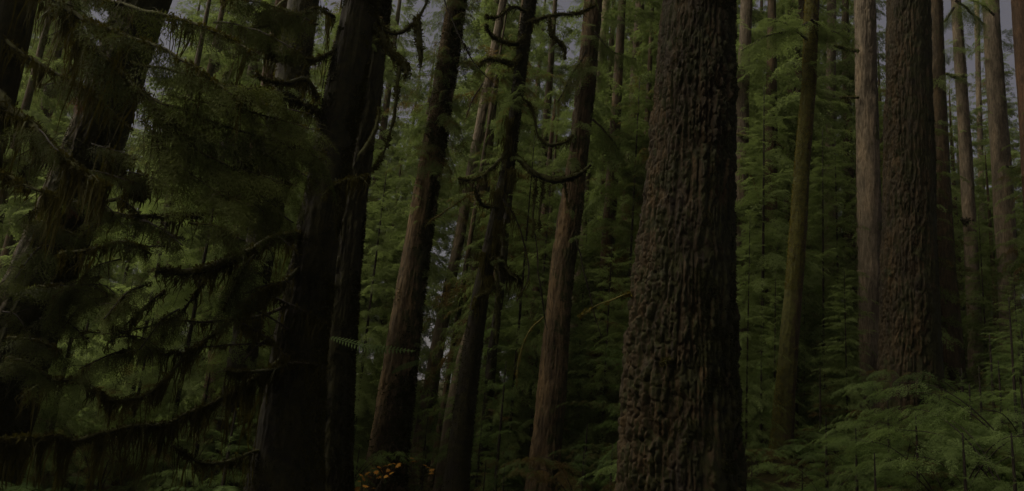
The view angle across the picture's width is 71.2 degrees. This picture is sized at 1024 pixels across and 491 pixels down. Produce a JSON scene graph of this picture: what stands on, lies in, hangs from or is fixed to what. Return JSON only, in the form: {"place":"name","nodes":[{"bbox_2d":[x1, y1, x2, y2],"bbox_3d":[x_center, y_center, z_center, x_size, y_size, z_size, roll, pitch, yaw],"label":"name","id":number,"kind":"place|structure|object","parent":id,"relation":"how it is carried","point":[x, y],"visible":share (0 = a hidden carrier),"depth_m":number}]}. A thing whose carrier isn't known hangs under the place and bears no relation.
{"place":"outdoors","nodes":[
{"label":"outdoors","id":0,"kind":"place"},
{"bbox_2d":[24,365,939,490],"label":"ground","id":1,"kind":"structure","parent":0,"point":[762,476],"depth_m":15.86},
{"bbox_2d":[0,9,83,240],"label":"conifer tree","id":2,"kind":"object","parent":1,"relation":"on","point":[8,209],"visible":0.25,"depth_m":24.47},
{"bbox_2d":[0,0,108,281],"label":"conifer tree","id":3,"kind":"object","parent":1,"relation":"on","point":[8,240],"visible":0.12,"depth_m":28.63},
{"bbox_2d":[2,0,108,244],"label":"conifer tree","id":4,"kind":"object","parent":1,"relation":"on","point":[50,114],"visible":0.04,"depth_m":37.43},
{"bbox_2d":[0,116,129,471],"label":"thin hemlock","id":5,"kind":"object","parent":1,"relation":"on","point":[43,413],"visible":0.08,"depth_m":12.08},
{"bbox_2d":[23,173,150,488],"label":"thin hemlock","id":6,"kind":"object","parent":1,"relation":"on","point":[73,389],"visible":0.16,"depth_m":12.55},
{"bbox_2d":[21,409,171,490],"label":"hemlock shrub","id":7,"kind":"object","parent":1,"relation":"on","point":[46,475],"visible":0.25,"depth_m":12.35},
{"bbox_2d":[41,91,192,474],"bbox_3d":[-9.794,0.861,17.981,3.587,10.434,4.142,4,-13,4],"label":"thin hemlock","id":8,"kind":"object","parent":1,"relation":"on","point":[137,276],"visible":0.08,"depth_m":18.04},
{"bbox_2d":[68,317,183,490],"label":"young hemlock","id":9,"kind":"object","parent":1,"relation":"on","point":[129,478],"visible":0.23,"depth_m":13.44},
{"bbox_2d":[50,87,229,489],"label":"thin hemlock","id":10,"kind":"object","parent":1,"relation":"on","point":[153,292],"visible":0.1,"depth_m":14.77},
{"bbox_2d":[0,0,297,490],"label":"conifer tree","id":11,"kind":"object","parent":1,"relation":"on","point":[39,295],"visible":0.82,"depth_m":8.76},
{"bbox_2d":[91,0,233,421],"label":"conifer tree","id":12,"kind":"object","parent":1,"relation":"on","point":[197,60],"visible":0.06,"depth_m":24.36},
{"bbox_2d":[0,0,338,259],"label":"conifer tree","id":13,"kind":"object","parent":1,"relation":"on","point":[18,18],"visible":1,"depth_m":7.93},
{"bbox_2d":[105,447,244,490],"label":"hemlock shrub","id":14,"kind":"object","parent":1,"relation":"on","point":[178,481],"visible":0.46,"depth_m":12.29},
{"bbox_2d":[92,4,260,424],"bbox_3d":[-12.397,-3.445,27.454,6.534,22.873,7.059,-1,-14,26],"label":"conifer tree","id":15,"kind":"object","parent":1,"relation":"on","point":[210,67],"visible":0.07,"depth_m":27.82},
{"bbox_2d":[91,41,283,490],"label":"thin hemlock","id":16,"kind":"object","parent":1,"relation":"on","point":[195,377],"visible":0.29,"depth_m":13.76},
{"bbox_2d":[128,0,257,348],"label":"conifer tree","id":17,"kind":"object","parent":1,"relation":"on","point":[217,69],"visible":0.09,"depth_m":34.64},
{"bbox_2d":[150,371,246,490],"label":"young hemlock","id":18,"kind":"object","parent":1,"relation":"on","point":[211,446],"visible":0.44,"depth_m":13.26},
{"bbox_2d":[0,0,429,490],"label":"conifer tree","id":19,"kind":"object","parent":1,"relation":"on","point":[287,453],"visible":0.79,"depth_m":9.15},
{"bbox_2d":[186,402,256,490],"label":"young hemlock","id":20,"kind":"object","parent":1,"relation":"on","point":[229,449],"visible":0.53,"depth_m":12.11},
{"bbox_2d":[136,0,331,438],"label":"conifer tree","id":21,"kind":"object","parent":1,"relation":"on","point":[225,18],"visible":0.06,"depth_m":31.42},
{"bbox_2d":[162,61,323,489],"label":"thin hemlock","id":22,"kind":"object","parent":1,"relation":"on","point":[219,361],"visible":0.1,"depth_m":15.71},
{"bbox_2d":[180,0,329,470],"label":"conifer tree","id":23,"kind":"object","parent":1,"relation":"on","point":[270,75],"visible":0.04,"depth_m":18.25},
{"bbox_2d":[199,39,369,454],"bbox_3d":[-5.796,0.274,18.121,4.035,12.404,4.048,-6,-16,39],"label":"thin hemlock","id":24,"kind":"object","parent":1,"relation":"on","point":[268,352],"visible":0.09,"depth_m":18.48},
{"bbox_2d":[219,1,412,397],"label":"conifer tree","id":25,"kind":"object","parent":1,"relation":"on","point":[337,16],"visible":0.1,"depth_m":24.65},
{"bbox_2d":[188,0,498,490],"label":"conifer tree","id":26,"kind":"object","parent":1,"relation":"on","point":[308,48],"visible":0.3,"depth_m":15.49},
{"bbox_2d":[287,24,427,375],"bbox_3d":[-7.823,-3.998,36.293,8.349,27.532,8.015,-2,-14,27],"label":"conifer tree","id":27,"kind":"object","parent":1,"relation":"on","point":[364,284],"visible":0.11,"depth_m":35.91},
{"bbox_2d":[320,0,400,490],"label":"conifer tree","id":28,"kind":"object","parent":1,"relation":"on","point":[339,429],"visible":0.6,"depth_m":13.29},
{"bbox_2d":[353,160,417,474],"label":"thin hemlock","id":29,"kind":"object","parent":1,"relation":"on","point":[363,364],"visible":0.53,"depth_m":20.96},
{"bbox_2d":[362,137,412,412],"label":"conifer tree","id":30,"kind":"object","parent":1,"relation":"on","point":[388,224],"visible":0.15,"depth_m":42.48},
{"bbox_2d":[353,451,424,486],"bbox_3d":[-3.770,5.330,16.082,3.047,1.468,3.689,2,-13,15],"label":"hemlock shrub","id":31,"kind":"object","parent":1,"relation":"on","point":[380,458],"visible":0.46,"depth_m":16.70},
{"bbox_2d":[356,0,438,363],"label":"conifer tree","id":32,"kind":"object","parent":1,"relation":"on","point":[385,106],"visible":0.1,"depth_m":48.00},
{"bbox_2d":[357,47,460,447],"bbox_3d":[-4.296,-0.241,30.198,5.264,18.425,5.686,-2,-14,27],"label":"conifer tree","id":33,"kind":"object","parent":1,"relation":"on","point":[396,253],"visible":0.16,"depth_m":30.18},
{"bbox_2d":[355,82,482,476],"bbox_3d":[-3.361,1.234,26.645,5.673,15.742,5.818,-4,-16,36],"label":"conifer tree","id":34,"kind":"object","parent":1,"relation":"on","point":[438,266],"visible":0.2,"depth_m":26.45},
{"bbox_2d":[359,0,509,490],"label":"conifer tree","id":35,"kind":"object","parent":1,"relation":"on","point":[391,430],"visible":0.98,"depth_m":19.27},
{"bbox_2d":[407,0,516,475],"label":"conifer tree","id":36,"kind":"object","parent":1,"relation":"on","point":[462,225],"visible":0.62,"depth_m":26.40},
{"bbox_2d":[426,13,506,486],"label":"conifer tree","id":37,"kind":"object","parent":1,"relation":"on","point":[457,316],"visible":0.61,"depth_m":24.20},
{"bbox_2d":[401,0,544,341],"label":"conifer tree","id":38,"kind":"object","parent":1,"relation":"on","point":[520,148],"visible":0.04,"depth_m":43.34},
{"bbox_2d":[402,0,563,375],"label":"conifer tree","id":39,"kind":"object","parent":1,"relation":"on","point":[474,105],"visible":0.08,"depth_m":39.13},
{"bbox_2d":[432,145,541,490],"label":"conifer tree","id":40,"kind":"object","parent":1,"relation":"on","point":[440,466],"visible":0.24,"depth_m":21.33},
{"bbox_2d":[417,260,564,489],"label":"young hemlock","id":41,"kind":"object","parent":1,"relation":"on","point":[483,379],"visible":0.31,"depth_m":19.64},
{"bbox_2d":[416,0,570,365],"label":"conifer tree","id":42,"kind":"object","parent":1,"relation":"on","point":[512,29],"visible":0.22,"depth_m":32.87},
{"bbox_2d":[477,161,515,487],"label":"conifer tree","id":43,"kind":"object","parent":1,"relation":"on","point":[491,363],"visible":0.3,"depth_m":19.68},
{"bbox_2d":[417,0,580,489],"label":"conifer tree","id":44,"kind":"object","parent":1,"relation":"on","point":[443,306],"visible":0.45,"depth_m":23.70},
{"bbox_2d":[452,0,560,404],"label":"conifer tree","id":45,"kind":"object","parent":1,"relation":"on","point":[543,69],"visible":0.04,"depth_m":48.81},
{"bbox_2d":[442,135,582,490],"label":"thin hemlock","id":46,"kind":"object","parent":1,"relation":"on","point":[529,293],"visible":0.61,"depth_m":19.87},
{"bbox_2d":[440,0,597,490],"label":"conifer tree","id":47,"kind":"object","parent":1,"relation":"on","point":[457,471],"visible":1,"depth_m":14.68},
{"bbox_2d":[515,99,555,458],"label":"conifer tree","id":48,"kind":"object","parent":1,"relation":"on","point":[551,137],"visible":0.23,"depth_m":25.83},
{"bbox_2d":[474,152,597,489],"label":"thin hemlock","id":49,"kind":"object","parent":1,"relation":"on","point":[539,338],"visible":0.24,"depth_m":21.95},
{"bbox_2d":[499,0,574,350],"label":"conifer tree","id":50,"kind":"object","parent":1,"relation":"on","point":[550,2],"visible":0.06,"depth_m":53.58},
{"bbox_2d":[457,0,621,451],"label":"conifer tree","id":51,"kind":"object","parent":1,"relation":"on","point":[551,48],"visible":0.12,"depth_m":35.84},
{"bbox_2d":[475,108,613,431],"bbox_3d":[1.042,1.841,28.689,5.848,15.824,5.703,7,-13,-10],"label":"conifer tree","id":52,"kind":"object","parent":1,"relation":"on","point":[550,208],"visible":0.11,"depth_m":29.23},
{"bbox_2d":[497,455,615,490],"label":"hemlock shrub","id":53,"kind":"object","parent":1,"relation":"on","point":[565,475],"visible":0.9,"depth_m":11.91},
{"bbox_2d":[506,290,618,490],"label":"young hemlock","id":54,"kind":"object","parent":1,"relation":"on","point":[567,432],"visible":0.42,"depth_m":19.54},
{"bbox_2d":[522,230,620,476],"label":"thin hemlock","id":55,"kind":"object","parent":1,"relation":"on","point":[583,296],"visible":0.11,"depth_m":23.72},
{"bbox_2d":[509,0,646,490],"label":"conifer tree","id":56,"kind":"object","parent":1,"relation":"on","point":[548,428],"visible":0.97,"depth_m":18.92},
{"bbox_2d":[513,0,661,486],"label":"conifer tree","id":57,"kind":"object","parent":1,"relation":"on","point":[609,214],"visible":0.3,"depth_m":24.11},
{"bbox_2d":[548,265,631,489],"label":"young hemlock","id":58,"kind":"object","parent":1,"relation":"on","point":[613,360],"visible":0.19,"depth_m":13.40},
{"bbox_2d":[560,0,625,462],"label":"conifer tree","id":59,"kind":"object","parent":1,"relation":"on","point":[586,188],"visible":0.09,"depth_m":28.21},
{"bbox_2d":[561,246,630,490],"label":"thin hemlock","id":60,"kind":"object","parent":1,"relation":"on","point":[602,431],"visible":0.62,"depth_m":19.71},
{"bbox_2d":[547,0,657,428],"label":"conifer tree","id":61,"kind":"object","parent":1,"relation":"on","point":[600,176],"visible":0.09,"depth_m":33.86},
{"bbox_2d":[571,76,653,462],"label":"thin hemlock","id":62,"kind":"object","parent":1,"relation":"on","point":[627,201],"visible":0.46,"depth_m":22.73},
{"bbox_2d":[590,211,639,482],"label":"thin hemlock","id":63,"kind":"object","parent":1,"relation":"on","point":[604,355],"visible":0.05,"depth_m":19.18},
{"bbox_2d":[581,0,661,265],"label":"conifer tree","id":64,"kind":"object","parent":1,"relation":"on","point":[651,41],"visible":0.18,"depth_m":27.92},
{"bbox_2d":[605,1,644,445],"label":"conifer tree","id":65,"kind":"object","parent":1,"relation":"on","point":[637,44],"visible":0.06,"depth_m":29.27},
{"bbox_2d":[577,0,747,490],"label":"conifer tree","id":66,"kind":"object","parent":1,"relation":"on","point":[680,428],"visible":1,"depth_m":10.05},
{"bbox_2d":[735,0,787,423],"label":"conifer tree","id":67,"kind":"object","parent":1,"relation":"on","point":[743,79],"visible":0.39,"depth_m":26.72},
{"bbox_2d":[735,215,790,465],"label":"thin hemlock","id":68,"kind":"object","parent":1,"relation":"on","point":[747,395],"visible":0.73,"depth_m":16.97},
{"bbox_2d":[741,336,802,447],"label":"young hemlock","id":69,"kind":"object","parent":1,"relation":"on","point":[760,424],"visible":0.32,"depth_m":18.33},
{"bbox_2d":[741,271,809,442],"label":"thin hemlock","id":70,"kind":"object","parent":1,"relation":"on","point":[775,340],"visible":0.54,"depth_m":19.51},
{"bbox_2d":[734,1,818,283],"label":"conifer tree","id":71,"kind":"object","parent":1,"relation":"on","point":[755,19],"visible":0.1,"depth_m":32.56},
{"bbox_2d":[735,86,841,434],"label":"thin hemlock","id":72,"kind":"object","parent":1,"relation":"on","point":[775,256],"visible":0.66,"depth_m":21.74},
{"bbox_2d":[734,0,858,424],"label":"conifer tree","id":73,"kind":"object","parent":1,"relation":"on","point":[792,102],"visible":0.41,"depth_m":25.42},
{"bbox_2d":[737,0,860,458],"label":"conifer tree","id":74,"kind":"object","parent":1,"relation":"on","point":[789,339],"visible":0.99,"depth_m":18.25},
{"bbox_2d":[742,244,858,443],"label":"young hemlock","id":75,"kind":"object","parent":1,"relation":"on","point":[805,420],"visible":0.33,"depth_m":19.91},
{"bbox_2d":[749,0,856,314],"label":"conifer tree","id":76,"kind":"object","parent":1,"relation":"on","point":[782,11],"visible":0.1,"depth_m":33.11},
{"bbox_2d":[737,0,881,393],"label":"conifer tree","id":77,"kind":"object","parent":1,"relation":"on","point":[820,83],"visible":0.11,"depth_m":36.71},
{"bbox_2d":[794,367,849,449],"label":"young hemlock","id":78,"kind":"object","parent":1,"relation":"on","point":[820,413],"visible":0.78,"depth_m":17.92},
{"bbox_2d":[772,129,878,434],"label":"thin hemlock","id":79,"kind":"object","parent":1,"relation":"on","point":[810,324],"visible":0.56,"depth_m":21.50},
{"bbox_2d":[803,416,853,490],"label":"young hemlock","id":80,"kind":"object","parent":1,"relation":"on","point":[826,461],"visible":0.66,"depth_m":13.51},
{"bbox_2d":[799,135,859,405],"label":"thin hemlock","id":81,"kind":"object","parent":1,"relation":"on","point":[851,216],"visible":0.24,"depth_m":26.82},
{"bbox_2d":[805,0,855,385],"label":"conifer tree","id":82,"kind":"object","parent":1,"relation":"on","point":[831,53],"visible":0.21,"depth_m":36.58},
{"bbox_2d":[748,453,914,490],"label":"hemlock shrub","id":83,"kind":"object","parent":1,"relation":"on","point":[834,487],"visible":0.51,"depth_m":13.17},
{"bbox_2d":[807,267,874,442],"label":"thin hemlock","id":84,"kind":"object","parent":1,"relation":"on","point":[846,405],"visible":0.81,"depth_m":18.95},
{"bbox_2d":[809,0,885,390],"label":"conifer tree","id":85,"kind":"object","parent":1,"relation":"on","point":[845,8],"visible":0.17,"depth_m":39.47},
{"bbox_2d":[827,0,881,437],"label":"conifer tree","id":86,"kind":"object","parent":1,"relation":"on","point":[869,199],"visible":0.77,"depth_m":23.03},
{"bbox_2d":[791,442,956,490],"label":"hemlock shrub","id":87,"kind":"object","parent":1,"relation":"on","point":[816,458],"visible":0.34,"depth_m":13.19},
{"bbox_2d":[812,429,996,490],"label":"hemlock shrub","id":88,"kind":"object","parent":1,"relation":"on","point":[921,440],"visible":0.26,"depth_m":11.99},
{"bbox_2d":[824,53,993,406],"bbox_3d":[14.050,-0.054,25.386,5.596,15.142,5.457,2,-13,14],"label":"conifer tree","id":89,"kind":"object","parent":1,"relation":"on","point":[882,91],"visible":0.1,"depth_m":24.79},
{"bbox_2d":[804,433,1023,490],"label":"hemlock shrub","id":90,"kind":"object","parent":1,"relation":"on","point":[926,479],"visible":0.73,"depth_m":10.92},
{"bbox_2d":[873,0,955,482],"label":"conifer tree","id":91,"kind":"object","parent":1,"relation":"on","point":[910,335],"visible":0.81,"depth_m":16.86},
{"bbox_2d":[819,410,1023,487],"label":"hemlock shrub","id":92,"kind":"object","parent":1,"relation":"on","point":[841,426],"visible":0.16,"depth_m":13.03},
{"bbox_2d":[883,412,960,490],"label":"young hemlock","id":93,"kind":"object","parent":1,"relation":"on","point":[917,456],"visible":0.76,"depth_m":11.06},
{"bbox_2d":[829,380,1023,483],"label":"hemlock shrub","id":94,"kind":"object","parent":1,"relation":"on","point":[941,411],"visible":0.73,"depth_m":11.76},
{"bbox_2d":[830,453,1023,490],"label":"hemlock shrub","id":95,"kind":"object","parent":1,"relation":"on","point":[904,463],"visible":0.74,"depth_m":10.64},
{"bbox_2d":[833,407,1023,490],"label":"hemlock shrub","id":96,"kind":"object","parent":1,"relation":"on","point":[932,431],"visible":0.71,"depth_m":10.94},
{"bbox_2d":[840,368,1023,431],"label":"hemlock shrub","id":97,"kind":"object","parent":1,"relation":"on","point":[874,374],"visible":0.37,"depth_m":15.22},
{"bbox_2d":[931,0,979,403],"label":"conifer tree","id":98,"kind":"object","parent":1,"relation":"on","point":[955,359],"visible":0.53,"depth_m":25.98},
{"bbox_2d":[891,425,1023,484],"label":"hemlock shrub","id":99,"kind":"object","parent":1,"relation":"on","point":[935,458],"visible":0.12,"depth_m":11.56},
{"bbox_2d":[895,426,1022,490],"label":"hemlock shrub","id":100,"kind":"object","parent":1,"relation":"on","point":[967,430],"visible":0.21,"depth_m":11.50},
{"bbox_2d":[943,0,992,406],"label":"conifer tree","id":101,"kind":"object","parent":1,"relation":"on","point":[964,115],"visible":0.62,"depth_m":29.46},
{"bbox_2d":[950,159,997,376],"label":"thin hemlock","id":102,"kind":"object","parent":1,"relation":"on","point":[958,253],"visible":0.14,"depth_m":31.63},
{"bbox_2d":[974,2,991,335],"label":"conifer tree","id":103,"kind":"object","parent":1,"relation":"on","point":[978,95],"visible":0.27,"depth_m":45.59},
{"bbox_2d":[947,92,1019,374],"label":"conifer tree","id":104,"kind":"object","parent":1,"relation":"on","point":[956,183],"visible":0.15,"depth_m":38.28},
{"bbox_2d":[943,332,1023,437],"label":"young hemlock","id":105,"kind":"object","parent":1,"relation":"on","point":[992,372],"visible":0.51,"depth_m":13.93},
{"bbox_2d":[949,105,1023,331],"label":"conifer tree","id":106,"kind":"object","parent":1,"relation":"on","point":[975,128],"visible":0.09,"depth_m":45.12},
{"bbox_2d":[952,291,1023,428],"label":"young hemlock","id":107,"kind":"object","parent":1,"relation":"on","point":[1019,374],"visible":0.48,"depth_m":18.33},
{"bbox_2d":[954,146,1023,400],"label":"conifer tree","id":108,"kind":"object","parent":1,"relation":"on","point":[988,225],"visible":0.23,"depth_m":32.54},
{"bbox_2d":[956,43,1021,335],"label":"conifer tree","id":109,"kind":"object","parent":1,"relation":"on","point":[983,81],"visible":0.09,"depth_m":66.19},
{"bbox_2d":[957,213,1021,414],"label":"thin hemlock","id":110,"kind":"object","parent":1,"relation":"on","point":[984,327],"visible":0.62,"depth_m":26.40},
{"bbox_2d":[955,360,1023,467],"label":"young hemlock","id":111,"kind":"object","parent":1,"relation":"on","point":[1000,386],"visible":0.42,"depth_m":12.89},
{"bbox_2d":[958,52,1023,325],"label":"conifer tree","id":112,"kind":"object","parent":1,"relation":"on","point":[989,180],"visible":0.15,"depth_m":40.46},
{"bbox_2d":[960,0,1023,397],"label":"conifer tree","id":113,"kind":"object","parent":1,"relation":"on","point":[997,121],"visible":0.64,"depth_m":30.80},
{"bbox_2d":[970,67,1021,314],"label":"conifer tree","id":114,"kind":"object","parent":1,"relation":"on","point":[1010,110],"visible":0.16,"depth_m":55.69},
{"bbox_2d":[970,384,1023,489],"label":"young hemlock","id":115,"kind":"object","parent":1,"relation":"on","point":[1022,415],"visible":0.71,"depth_m":10.79},
{"bbox_2d":[971,295,1023,488],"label":"young hemlock","id":116,"kind":"object","parent":1,"relation":"on","point":[1014,390],"visible":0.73,"depth_m":12.46},
{"bbox_2d":[981,274,1023,417],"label":"thin hemlock","id":117,"kind":"object","parent":1,"relation":"on","point":[1001,347],"visible":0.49,"depth_m":22.36},
{"bbox_2d":[985,142,1023,394],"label":"conifer tree","id":118,"kind":"object","parent":1,"relation":"on","point":[1020,238],"visible":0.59,"depth_m":28.64},
{"bbox_2d":[994,113,1023,360],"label":"conifer tree","id":119,"kind":"object","parent":1,"relation":"on","point":[1018,247],"visible":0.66,"depth_m":25.54},
{"bbox_2d":[1011,0,1023,211],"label":"conifer tree","id":120,"kind":"object","parent":1,"relation":"on","point":[1017,8],"visible":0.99,"depth_m":26.40},
{"bbox_2d":[32,0,1023,382],"label":"sky","id":121,"kind":"structure","parent":0,"point":[1005,5]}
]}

